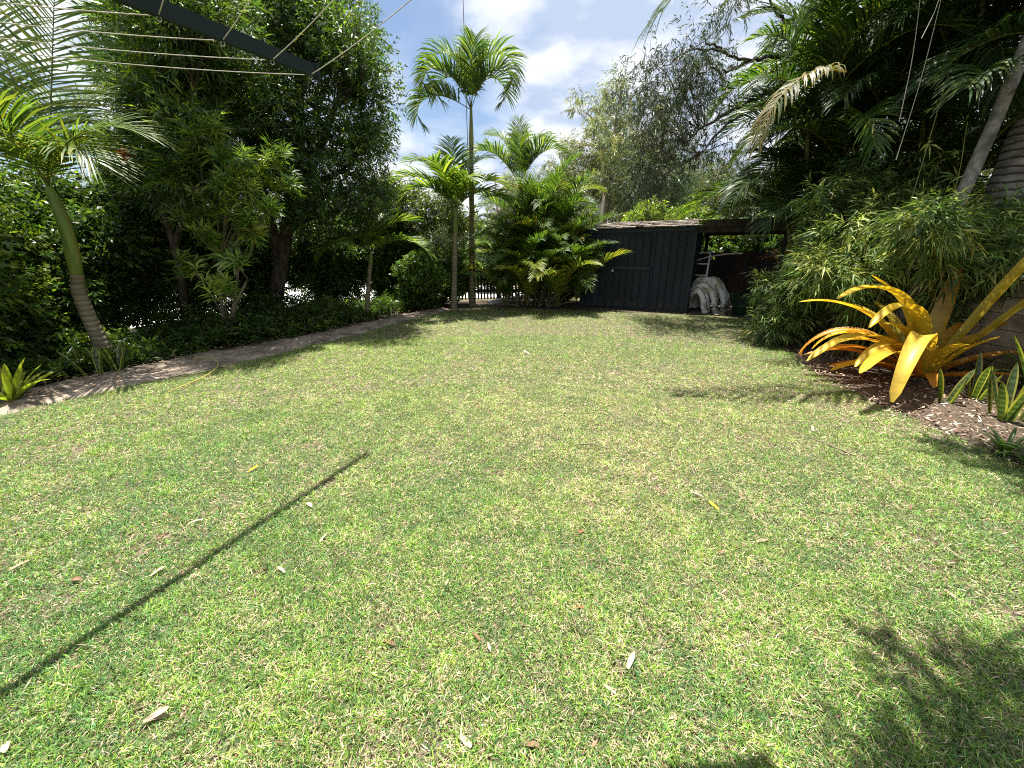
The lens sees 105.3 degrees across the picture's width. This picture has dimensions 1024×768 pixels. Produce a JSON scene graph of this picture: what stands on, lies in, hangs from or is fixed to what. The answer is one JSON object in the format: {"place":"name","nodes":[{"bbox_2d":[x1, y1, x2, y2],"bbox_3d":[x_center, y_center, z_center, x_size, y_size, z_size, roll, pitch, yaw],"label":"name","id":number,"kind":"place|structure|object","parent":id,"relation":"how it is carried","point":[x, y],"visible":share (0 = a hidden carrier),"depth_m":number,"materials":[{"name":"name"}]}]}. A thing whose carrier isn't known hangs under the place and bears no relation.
{"place":"outdoors","nodes":[
{"label":"outdoors","id":0,"kind":"place"},
{"bbox_2d":[0,307,447,415],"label":"path","id":1,"kind":"structure","parent":0,"point":[35,400],"depth_m":5.44,"materials":[{"name":"concrete"}]},
{"bbox_2d":[0,358,54,400],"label":"lime bromeliad","id":2,"kind":"object","parent":1,"relation":"on","point":[14,388],"visible":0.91,"depth_m":4.12,"materials":[{"name":"green plant"}]},
{"bbox_2d":[56,346,103,375],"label":"snake plant","id":3,"kind":"object","parent":1,"relation":"on","point":[98,362],"visible":0.89,"depth_m":4.97,"materials":[{"name":"green plant"}]},
{"bbox_2d":[167,357,218,392],"bbox_3d":[-4.142,-0.185,5.165,0.410,0.063,1.730,-11,21,-30],"label":"garden hose","id":4,"kind":"object","parent":1,"relation":"on","point":[199,378],"visible":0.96,"depth_m":4.89,"materials":[{"name":"rubber"}]},
{"bbox_2d":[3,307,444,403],"bbox_3d":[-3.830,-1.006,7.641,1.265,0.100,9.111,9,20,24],"label":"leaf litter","id":5,"kind":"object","parent":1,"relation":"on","point":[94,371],"visible":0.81,"depth_m":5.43,"materials":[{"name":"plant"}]},
{"bbox_2d":[121,282,520,327],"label":"driveway","id":6,"kind":"structure","parent":0,"point":[286,285],"depth_m":15.49,"materials":[{"name":"concrete"}]},
{"bbox_2d":[289,232,341,300],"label":"hedge shrub","id":7,"kind":"object","parent":6,"relation":"on","point":[304,289],"visible":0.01,"depth_m":12.00,"materials":[{"name":"green plant"}]},
{"bbox_2d":[463,2,468,174],"bbox_3d":[-1.691,-9.099,14.889,0.035,10.864,0.040,0,18,0],"label":"radio mast","id":8,"kind":"object","parent":6,"relation":"on","point":[466,98],"visible":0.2,"depth_m":14.51,"materials":[{"name":"grey metal"}]},
{"bbox_2d":[460,238,498,289],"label":"hedge shrub","id":9,"kind":"object","parent":6,"relation":"on","point":[480,242],"visible":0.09,"depth_m":16.35,"materials":[{"name":"green plant"}]},
{"bbox_2d":[129,278,579,331],"bbox_3d":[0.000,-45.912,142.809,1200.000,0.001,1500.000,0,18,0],"label":"ground","id":10,"kind":"structure","parent":0,"point":[486,299],"depth_m":13.86,"materials":[{"name":"soil"}]},
{"bbox_2d":[370,169,475,270],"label":"yellowish bush","id":11,"kind":"object","parent":10,"relation":"on","point":[443,209],"visible":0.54,"depth_m":11.37,"materials":[{"name":"green plant"}]},
{"bbox_2d":[421,216,465,263],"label":"gum tree","id":12,"kind":"object","parent":10,"relation":"on","point":[443,234],"visible":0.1,"depth_m":32.27,"materials":[{"name":"green plant"}]},
{"bbox_2d":[488,294,523,304],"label":"edging beam","id":13,"kind":"structure","parent":10,"relation":"on","point":[495,301],"depth_m":12.68,"materials":[{"name":"concrete"}]},
{"bbox_2d":[484,168,529,235],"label":"gum tree","id":14,"kind":"object","parent":10,"relation":"on","point":[509,176],"visible":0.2,"depth_m":29.76,"materials":[{"name":"green plant"}]},
{"bbox_2d":[462,114,572,296],"bbox_3d":[0.152,-5.978,13.205,3.794,6.124,2.746,0,18,0],"label":"back palm","id":15,"kind":"object","parent":10,"relation":"on","point":[521,148],"visible":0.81,"depth_m":12.59,"materials":[{"name":"plant"}]},
{"bbox_2d":[67,145,983,261],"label":"woodland","id":16,"kind":"object","parent":10,"relation":"on","point":[480,224],"visible":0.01,"depth_m":41.49,"materials":[{"name":"green plant"}]},
{"bbox_2d":[513,154,598,222],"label":"gum tree","id":17,"kind":"object","parent":10,"relation":"on","point":[543,169],"visible":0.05,"depth_m":23.55,"materials":[{"name":"green plant"}]},
{"bbox_2d":[585,197,623,222],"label":"gum tree","id":18,"kind":"object","parent":10,"relation":"on","point":[611,206],"visible":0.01,"depth_m":25.84,"materials":[{"name":"green plant"}]},
{"bbox_2d":[543,60,668,224],"bbox_3d":[4.745,-10.623,20.565,6.199,10.444,6.496,0,18,0],"label":"gum tree","id":19,"kind":"object","parent":10,"relation":"on","point":[605,156],"visible":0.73,"depth_m":19.37,"materials":[{"name":"green plant"}]},
{"bbox_2d":[609,90,705,221],"bbox_3d":[8.093,-11.631,23.594,6.496,10.444,6.199,9,20,25],"label":"gum tree","id":20,"kind":"object","parent":10,"relation":"on","point":[619,217],"visible":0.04,"depth_m":22.49,"materials":[{"name":"green plant"}]},
{"bbox_2d":[607,145,714,221],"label":"gum tree","id":21,"kind":"object","parent":10,"relation":"on","point":[671,192],"visible":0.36,"depth_m":17.96,"materials":[{"name":"green plant"}]},
{"bbox_2d":[617,194,731,221],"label":"lime bush","id":22,"kind":"object","parent":10,"relation":"on","point":[654,213],"visible":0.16,"depth_m":13.30,"materials":[{"name":"green plant"}]},
{"bbox_2d":[670,146,772,218],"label":"gum tree","id":23,"kind":"object","parent":10,"relation":"on","point":[721,176],"visible":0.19,"depth_m":20.80,"materials":[{"name":"green plant"}]},
{"bbox_2d":[606,0,849,214],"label":"overhanging gum tree","id":24,"kind":"object","parent":10,"relation":"on","point":[685,85],"visible":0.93,"depth_m":7.88,"materials":[{"name":"green plant"}]},
{"bbox_2d":[704,166,787,218],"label":"gum tree","id":25,"kind":"object","parent":10,"relation":"on","point":[751,209],"visible":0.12,"depth_m":21.25,"materials":[{"name":"green plant"}]},
{"bbox_2d":[752,129,800,250],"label":"gum tree","id":26,"kind":"object","parent":10,"relation":"on","point":[782,165],"depth_m":26.64,"materials":[{"name":"green plant"}]},
{"bbox_2d":[905,118,1008,207],"bbox_3d":[16.541,-6.702,14.723,5.531,6.707,5.467,-4,19,-11],"label":"gum tree","id":27,"kind":"object","parent":10,"relation":"on","point":[986,172],"depth_m":13.05,"materials":[{"name":"green plant"}]},
{"bbox_2d":[0,0,1020,241],"label":"sky","id":28,"kind":"structure","parent":0,"point":[567,44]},
{"bbox_2d":[0,306,1023,767],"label":"lawn","id":29,"kind":"structure","parent":0,"point":[584,327],"depth_m":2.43,"materials":[{"name":"plant"}]},
{"bbox_2d":[0,740,9,752],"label":"fallen leaf","id":30,"kind":"object","parent":29,"relation":"on","point":[4,747],"visible":1,"depth_m":1.23,"materials":[{"name":"plant"}]},
{"bbox_2d":[8,559,30,570],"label":"fallen leaf","id":31,"kind":"object","parent":29,"relation":"on","point":[19,564],"visible":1,"depth_m":1.97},
{"bbox_2d":[71,576,82,579],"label":"fallen leaf","id":32,"kind":"object","parent":29,"relation":"on","point":[78,578],"visible":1,"depth_m":1.88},
{"bbox_2d":[142,713,168,723],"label":"fallen leaf","id":33,"kind":"object","parent":29,"relation":"on","point":[147,719],"visible":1,"depth_m":1.32,"materials":[{"name":"plant"}]},
{"bbox_2d":[149,706,169,719],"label":"fallen leaf","id":34,"kind":"object","parent":29,"relation":"on","point":[159,711],"visible":1,"depth_m":1.32,"materials":[{"name":"plant"}]},
{"bbox_2d":[0,0,410,79],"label":"rotary clothesline","id":35,"kind":"object","parent":29,"relation":"on","point":[172,13],"visible":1,"depth_m":2.16,"materials":[{"name":"metal"}]},
{"bbox_2d":[383,639,395,644],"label":"fallen leaf","id":36,"kind":"object","parent":29,"relation":"on","point":[391,642],"visible":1,"depth_m":1.57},
{"bbox_2d":[460,735,472,747],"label":"fallen leaf","id":37,"kind":"object","parent":29,"relation":"on","point":[465,742],"visible":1,"depth_m":1.25,"materials":[{"name":"plant"}]},
{"bbox_2d":[445,308,497,310],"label":"bare soil","id":38,"kind":"structure","parent":29,"relation":"on","point":[469,308],"depth_m":11.33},
{"bbox_2d":[18,314,962,767],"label":"leaf fragments","id":39,"kind":"object","parent":29,"relation":"on","point":[472,592],"visible":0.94,"depth_m":2.24,"materials":[{"name":"plant"}]},
{"bbox_2d":[522,740,538,747],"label":"fallen leaf","id":40,"kind":"object","parent":29,"relation":"on","point":[533,742],"visible":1,"depth_m":1.25,"materials":[{"name":"plant"}]},
{"bbox_2d":[574,442,609,448],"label":"twig","id":41,"kind":"object","parent":29,"relation":"on","point":[594,444],"visible":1,"depth_m":3.15,"materials":[{"name":"wood"}]},
{"bbox_2d":[603,684,615,693],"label":"fallen leaf","id":42,"kind":"object","parent":29,"relation":"on","point":[611,690],"visible":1,"depth_m":1.41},
{"bbox_2d":[625,650,634,668],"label":"fallen leaf","id":43,"kind":"object","parent":29,"relation":"on","point":[629,660],"visible":1,"depth_m":1.50,"materials":[{"name":"plant"}]},
{"bbox_2d":[797,691,809,706],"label":"fallen leaf","id":44,"kind":"object","parent":29,"relation":"on","point":[802,696],"visible":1,"depth_m":1.37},
{"bbox_2d":[811,438,851,454],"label":"twig","id":45,"kind":"object","parent":29,"relation":"on","point":[833,446],"visible":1,"depth_m":3.11,"materials":[{"name":"wood"}]},
{"bbox_2d":[31,301,1023,464],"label":"garden bed","id":46,"kind":"object","parent":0,"point":[577,306],"visible":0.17,"depth_m":10.66,"materials":[{"name":"soil"}]},
{"bbox_2d":[0,167,79,361],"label":"hedge shrub","id":47,"kind":"object","parent":46,"relation":"on","point":[18,278],"visible":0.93,"depth_m":5.02,"materials":[{"name":"green plant"}]},
{"bbox_2d":[0,332,116,379],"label":"strappy plant","id":48,"kind":"object","parent":46,"relation":"on","point":[62,358],"visible":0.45,"depth_m":4.93,"materials":[{"name":"green plant"}]},
{"bbox_2d":[0,158,123,344],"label":"hedge shrub","id":49,"kind":"object","parent":46,"relation":"on","point":[58,268],"visible":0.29,"depth_m":5.81,"materials":[{"name":"green plant"}]},
{"bbox_2d":[0,0,189,351],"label":"king palm","id":50,"kind":"object","parent":46,"relation":"on","point":[50,147],"visible":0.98,"depth_m":4.75,"materials":[{"name":"green plant"}]},
{"bbox_2d":[0,151,205,334],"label":"hedge shrub","id":51,"kind":"object","parent":46,"relation":"on","point":[124,244],"visible":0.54,"depth_m":6.63,"materials":[{"name":"green plant"}]},
{"bbox_2d":[83,342,124,371],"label":"snake plant","id":52,"kind":"object","parent":46,"relation":"on","point":[107,357],"visible":0.81,"depth_m":5.15,"materials":[{"name":"green plant"}]},
{"bbox_2d":[109,323,186,349],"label":"strappy plant","id":53,"kind":"object","parent":46,"relation":"on","point":[145,340],"visible":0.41,"depth_m":6.01,"materials":[{"name":"green plant"}]},
{"bbox_2d":[54,0,274,329],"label":"narrow leaf tree","id":54,"kind":"object","parent":46,"relation":"on","point":[163,95],"visible":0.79,"depth_m":5.64,"materials":[{"name":"green plant"}]},
{"bbox_2d":[131,176,268,326],"bbox_3d":[-7.035,-2.756,8.409,2.793,3.551,2.789,7,20,19],"label":"hedge shrub","id":55,"kind":"object","parent":46,"relation":"on","point":[173,296],"visible":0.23,"depth_m":7.95,"materials":[{"name":"green plant"}]},
{"bbox_2d":[0,281,449,392],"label":"undergrowth","id":56,"kind":"object","parent":46,"relation":"on","point":[289,309],"visible":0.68,"depth_m":6.89,"materials":[{"name":"green plant"}]},
{"bbox_2d":[158,108,305,343],"bbox_3d":[-4.272,-2.190,6.018,2.119,3.486,1.922,0,18,0],"label":"whorled shrub","id":57,"kind":"object","parent":46,"relation":"on","point":[222,181],"visible":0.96,"depth_m":5.80,"materials":[{"name":"green plant"}]},
{"bbox_2d":[218,318,268,340],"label":"strappy plant","id":58,"kind":"object","parent":46,"relation":"on","point":[250,330],"visible":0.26,"depth_m":7.05,"materials":[{"name":"green plant"}]},
{"bbox_2d":[95,0,415,306],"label":"broadleaf tree","id":59,"kind":"object","parent":46,"relation":"on","point":[335,33],"visible":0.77,"depth_m":7.17,"materials":[{"name":"green plant"}]},
{"bbox_2d":[207,204,313,310],"bbox_3d":[-6.652,-3.023,9.829,2.556,3.077,2.561,13,22,34],"label":"hedge shrub","id":60,"kind":"object","parent":46,"relation":"on","point":[258,274],"visible":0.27,"depth_m":9.49,"materials":[{"name":"green plant"}]},
{"bbox_2d":[286,218,366,307],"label":"hedge shrub","id":61,"kind":"object","parent":46,"relation":"on","point":[328,271],"visible":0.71,"depth_m":10.32,"materials":[{"name":"green plant"}]},
{"bbox_2d":[331,202,409,295],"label":"hedge shrub","id":62,"kind":"object","parent":46,"relation":"on","point":[383,275],"visible":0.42,"depth_m":11.42,"materials":[{"name":"green plant"}]},
{"bbox_2d":[306,206,437,311],"bbox_3d":[-3.156,-2.836,9.214,2.924,2.688,2.292,0,18,0],"label":"palm","id":63,"kind":"object","parent":46,"relation":"on","point":[374,238],"visible":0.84,"depth_m":8.89,"materials":[{"name":"green plant"}]},
{"bbox_2d":[383,232,442,282],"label":"hedge shrub","id":64,"kind":"object","parent":46,"relation":"on","point":[409,251],"visible":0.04,"depth_m":11.98,"materials":[{"name":"green plant"}]},
{"bbox_2d":[390,248,449,310],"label":"rounded bush","id":65,"kind":"object","parent":46,"relation":"on","point":[422,277],"visible":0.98,"depth_m":10.52,"materials":[{"name":"green plant"}]},
{"bbox_2d":[381,134,516,310],"bbox_3d":[-1.554,-4.207,10.166,3.540,4.678,2.815,-5,19,-15],"label":"young palm","id":66,"kind":"object","parent":46,"relation":"on","point":[454,181],"visible":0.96,"depth_m":9.87,"materials":[{"name":"green plant"}]},
{"bbox_2d":[435,255,469,304],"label":"rounded bush","id":67,"kind":"object","parent":46,"relation":"on","point":[462,285],"visible":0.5,"depth_m":11.54,"materials":[{"name":"green plant"}]},
{"bbox_2d":[404,21,528,306],"bbox_3d":[-1.196,-5.733,10.914,3.282,7.093,2.692,0,18,0],"label":"tall palm","id":68,"kind":"object","parent":46,"relation":"on","point":[471,77],"visible":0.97,"depth_m":9.92,"materials":[{"name":"plant"}]},
{"bbox_2d":[449,266,547,299],"bbox_3d":[-0.483,-3.385,13.021,3.672,1.200,0.147,-2,19,-6],"label":"picket fence","id":69,"kind":"object","parent":46,"relation":"on","point":[488,291],"visible":0.13,"depth_m":13.00,"materials":[{"name":"metal"}]},
{"bbox_2d":[457,151,629,307],"bbox_3d":[0.874,-4.319,11.178,5.328,4.300,5.142,0,18,0],"label":"golden cane palm","id":70,"kind":"object","parent":46,"relation":"on","point":[544,245],"visible":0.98,"depth_m":10.84,"materials":[{"name":"green plant"}]},
{"bbox_2d":[546,280,579,301],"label":"hedge shrub","id":71,"kind":"object","parent":46,"relation":"on","point":[570,297],"visible":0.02,"depth_m":12.89,"materials":[{"name":"green plant"}]},
{"bbox_2d":[579,218,705,311],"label":"garden shed","id":72,"kind":"structure","parent":46,"relation":"on","point":[661,258],"depth_m":10.83,"materials":[{"name":"black wood"}]},
{"bbox_2d":[586,235,651,307],"bbox_3d":[3.017,-3.198,11.162,1.770,1.940,0.087,10,21,27],"label":"door","id":73,"kind":"structure","parent":72,"relation":"in","point":[619,283],"depth_m":11.12,"materials":[{"name":"black wood"}]},
{"bbox_2d":[695,250,711,307],"bbox_3d":[5.430,-3.057,11.370,0.445,1.626,0.379,10,21,27],"label":"ladder","id":74,"kind":"object","parent":46,"relation":"on","point":[708,263],"visible":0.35,"depth_m":11.23,"materials":[{"name":"metal"}]},
{"bbox_2d":[689,276,730,312],"bbox_3d":[5.451,-2.508,10.889,1.060,0.987,1.123,-8,20,-22],"label":"pipe coil","id":75,"kind":"object","parent":46,"relation":"on","point":[703,288],"visible":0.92,"depth_m":10.58,"materials":[{"name":"plastic"}]},
{"bbox_2d":[713,311,725,315],"bbox_3d":[5.391,-1.823,10.144,0.314,0.146,0.399,5,19,14],"label":"stone","id":76,"kind":"object","parent":46,"relation":"on","point":[719,313],"visible":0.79,"depth_m":10.02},
{"bbox_2d":[670,209,800,262],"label":"broadleaf bush","id":77,"kind":"object","parent":46,"relation":"on","point":[729,243],"visible":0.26,"depth_m":12.29,"materials":[{"name":"green plant"}]},
{"bbox_2d":[697,252,790,302],"bbox_3d":[6.640,-3.284,12.131,6.434,1.570,0.124,7,20,19],"label":"timber fence","id":78,"kind":"object","parent":46,"relation":"on","point":[726,269],"visible":0.09,"depth_m":11.91,"materials":[{"name":"wood"}]},
{"bbox_2d":[731,292,759,315],"bbox_3d":[6.050,-2.080,10.163,0.711,0.530,0.711,-18,25,-42],"label":"garden tub","id":79,"kind":"object","parent":46,"relation":"on","point":[740,306],"visible":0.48,"depth_m":10.00,"materials":[{"name":"green plastic"}]},
{"bbox_2d":[698,216,853,311],"bbox_3d":[6.853,-3.139,10.351,3.580,2.420,2.235,10,21,27],"label":"carport","id":80,"kind":"object","parent":46,"relation":"on","point":[717,227],"visible":0.41,"depth_m":9.68,"materials":[{"name":"wood"}]},
{"bbox_2d":[697,253,742,260],"bbox_3d":[5.851,-3.610,11.183,1.320,0.290,0.054,4,19,12],"label":"white pole","id":81,"kind":"object","parent":80,"relation":"attached to","point":[718,255],"visible":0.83,"depth_m":11.14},
{"bbox_2d":[756,246,795,293],"bbox_3d":[7.362,-2.910,10.807,1.096,1.740,1.320,0,18,0],"label":"cordyline","id":82,"kind":"object","parent":46,"relation":"on","point":[776,253],"visible":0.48,"depth_m":10.67,"materials":[{"name":"green plant"}]},
{"bbox_2d":[676,0,1023,328],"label":"golden cane palm","id":83,"kind":"object","parent":46,"relation":"on","point":[818,118],"visible":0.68,"depth_m":6.65,"materials":[{"name":"green plant"}]},
{"bbox_2d":[899,2,919,121],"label":"cane shoot","id":84,"kind":"object","parent":83,"relation":"hanging from","point":[910,68],"visible":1,"depth_m":4.66,"materials":[{"name":"plant"}]},
{"bbox_2d":[835,311,876,344],"bbox_3d":[7.845,0.077,2.713,3.110,1.180,10.100,0,18,0],"label":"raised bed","id":85,"kind":"object","parent":46,"relation":"on","point":[851,326],"depth_m":6.93,"materials":[{"name":"soil"}]},
{"bbox_2d":[633,0,1023,225],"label":"queen palm","id":86,"kind":"object","parent":85,"relation":"on","point":[1008,170],"visible":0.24,"depth_m":5.26,"materials":[{"name":"plant"}]},
{"bbox_2d":[783,0,1023,227],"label":"golden cane palm","id":87,"kind":"object","parent":85,"relation":"on","point":[980,78],"visible":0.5,"depth_m":5.41,"materials":[{"name":"green plant"}]},
{"bbox_2d":[778,123,985,343],"bbox_3d":[6.221,-2.387,6.608,3.664,3.424,1.637,-8,20,-23],"label":"bamboo shrub","id":88,"kind":"object","parent":46,"relation":"on","point":[841,196],"visible":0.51,"depth_m":6.07,"materials":[{"name":"green plant"}]},
{"bbox_2d":[923,274,1023,384],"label":"block wall","id":89,"kind":"structure","parent":46,"relation":"on","point":[1010,330],"depth_m":4.91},
{"bbox_2d":[955,351,1015,378],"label":"grassy plant","id":90,"kind":"object","parent":46,"relation":"on","point":[983,369],"visible":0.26,"depth_m":5.06,"materials":[{"name":"green plant"}]},
{"bbox_2d":[997,441,1023,459],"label":"grassy plant","id":91,"kind":"object","parent":46,"relation":"on","point":[1021,447],"visible":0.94,"depth_m":2.91,"materials":[{"name":"green plant"}]},
{"bbox_2d":[774,337,1023,464],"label":"mulch bed","id":92,"kind":"object","parent":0,"point":[914,404],"visible":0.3,"depth_m":4.24,"materials":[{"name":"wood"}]},
{"bbox_2d":[731,206,852,349],"bbox_3d":[4.975,-1.674,6.946,1.820,2.775,2.570,12,22,33],"label":"bamboo shrub","id":93,"kind":"object","parent":92,"relation":"on","point":[797,322],"visible":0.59,"depth_m":6.51,"materials":[{"name":"green plant"}]},
{"bbox_2d":[771,178,966,359],"bbox_3d":[5.455,-1.698,5.911,3.048,2.562,2.152,0,18,0],"label":"bamboo shrub","id":94,"kind":"object","parent":92,"relation":"on","point":[833,280],"visible":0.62,"depth_m":5.59,"materials":[{"name":"green plant"}]},
{"bbox_2d":[857,73,948,357],"bbox_3d":[5.234,-2.022,5.209,0.498,3.548,0.304,-5,19,-14],"label":"cane shoot","id":95,"kind":"object","parent":92,"relation":"on","point":[923,166],"visible":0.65,"depth_m":4.94,"materials":[{"name":"green plant"}]},
{"bbox_2d":[799,257,1023,401],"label":"giant bromeliad","id":96,"kind":"object","parent":92,"relation":"on","point":[923,344],"visible":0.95,"depth_m":4.59,"materials":[{"name":"yellow plant"}]},
{"bbox_2d":[894,113,980,357],"bbox_3d":[5.642,-1.840,5.340,0.440,3.120,0.306,0,18,0],"label":"cane shoot","id":97,"kind":"object","parent":92,"relation":"on","point":[957,151],"visible":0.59,"depth_m":4.98,"materials":[{"name":"green plant"}]},
{"bbox_2d":[858,175,1023,361],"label":"bamboo shrub","id":98,"kind":"object","parent":92,"relation":"on","point":[985,252],"visible":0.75,"depth_m":4.72,"materials":[{"name":"green plant"}]},
{"bbox_2d":[884,33,1023,359],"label":"leaning palm","id":99,"kind":"object","parent":92,"relation":"on","point":[987,136],"visible":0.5,"depth_m":4.83,"materials":[{"name":"grey plant"}]},
{"bbox_2d":[938,368,974,403],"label":"snake plant","id":100,"kind":"object","parent":92,"relation":"on","point":[955,392],"visible":0.99,"depth_m":4.12,"materials":[{"name":"green plant"}]},
{"bbox_2d":[968,351,1002,399],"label":"snake plant","id":101,"kind":"object","parent":92,"relation":"on","point":[979,386],"visible":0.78,"depth_m":4.24,"materials":[{"name":"green plant"}]},
{"bbox_2d":[970,425,1023,463],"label":"grassy plant","id":102,"kind":"object","parent":92,"relation":"on","point":[999,441],"visible":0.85,"depth_m":3.05,"materials":[{"name":"green plant"}]},
{"bbox_2d":[975,341,1023,387],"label":"grassy plant","id":103,"kind":"object","parent":92,"relation":"on","point":[1021,378],"visible":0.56,"depth_m":4.55,"materials":[{"name":"green plant"}]},
{"bbox_2d":[987,362,1023,421],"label":"snake plant","id":104,"kind":"object","parent":92,"relation":"on","point":[1008,408],"visible":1,"depth_m":3.74,"materials":[{"name":"green plant"}]},
{"bbox_2d":[1014,336,1023,373],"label":"snake plant","id":105,"kind":"object","parent":92,"relation":"on","point":[1020,353],"visible":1,"depth_m":4.00,"materials":[{"name":"green plant"}]},
{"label":"cane shoot","id":106,"kind":"object","parent":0,"visible":0},
{"bbox_2d":[896,1,940,159],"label":"cane shoot","id":107,"kind":"object","parent":106,"relation":"hanging from","point":[918,88],"visible":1,"depth_m":4.73,"materials":[{"name":"plant"}]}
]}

